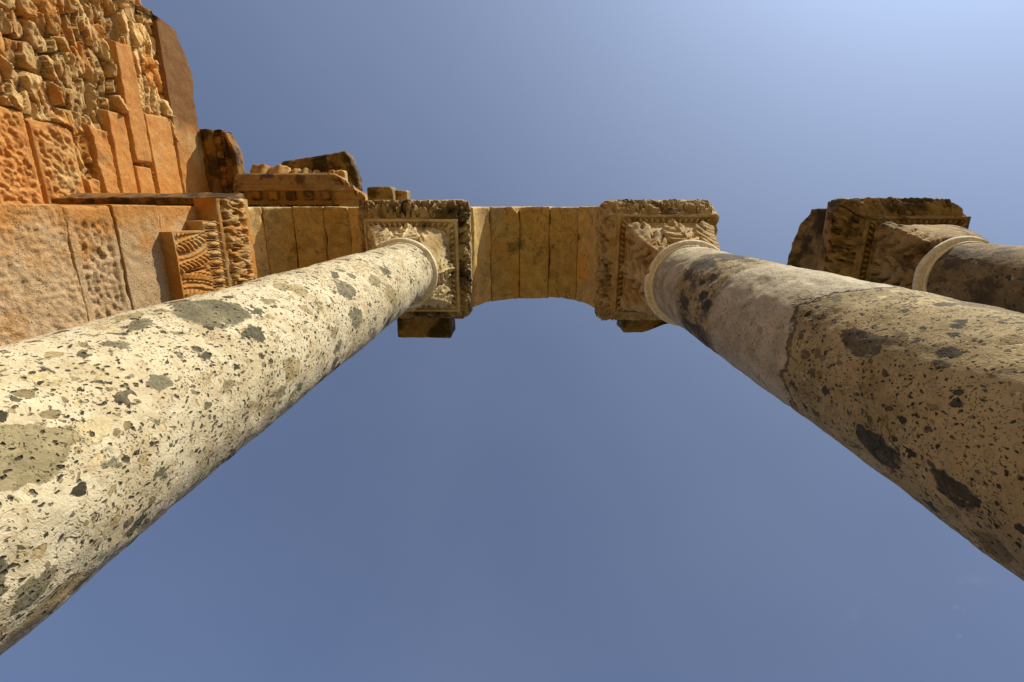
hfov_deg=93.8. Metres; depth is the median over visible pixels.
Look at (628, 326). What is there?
bracket block
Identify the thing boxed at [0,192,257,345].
wall pier
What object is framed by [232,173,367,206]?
cornice block
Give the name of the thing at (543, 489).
sky
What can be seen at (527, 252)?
stone arch
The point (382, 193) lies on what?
loose stone
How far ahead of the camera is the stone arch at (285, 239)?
6.45 m
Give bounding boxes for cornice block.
[200,129,244,192]
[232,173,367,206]
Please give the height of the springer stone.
0.849 m
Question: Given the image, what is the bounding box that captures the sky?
[0,0,1023,681]
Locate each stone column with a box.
[0,199,472,654]
[594,199,1023,580]
[816,197,1023,312]
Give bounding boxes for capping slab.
[281,151,362,191]
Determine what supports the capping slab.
on the sima stone
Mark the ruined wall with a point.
(96, 96)
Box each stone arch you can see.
[248,206,361,277]
[470,206,598,307]
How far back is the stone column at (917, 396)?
1.86 m
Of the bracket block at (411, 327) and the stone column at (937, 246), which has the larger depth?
the bracket block at (411, 327)
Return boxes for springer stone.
[787,208,826,269]
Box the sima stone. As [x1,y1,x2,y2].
[250,164,334,173]
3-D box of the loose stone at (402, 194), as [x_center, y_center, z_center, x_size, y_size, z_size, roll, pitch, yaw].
[-1.701,-2.045,7.521,0.201,0.232,0.610,0,-75,1]
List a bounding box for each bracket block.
[397,317,455,337]
[616,318,668,332]
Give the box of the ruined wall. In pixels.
[0,0,209,203]
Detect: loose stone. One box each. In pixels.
[335,170,347,179]
[367,186,396,199]
[395,190,409,200]
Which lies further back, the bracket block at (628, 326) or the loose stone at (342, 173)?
the loose stone at (342, 173)
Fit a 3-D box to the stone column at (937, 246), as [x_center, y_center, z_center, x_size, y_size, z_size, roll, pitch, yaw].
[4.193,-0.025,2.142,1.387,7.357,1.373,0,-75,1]
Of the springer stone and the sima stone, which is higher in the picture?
the sima stone
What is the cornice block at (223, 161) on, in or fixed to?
on the ruined wall
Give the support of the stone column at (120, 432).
on the ground

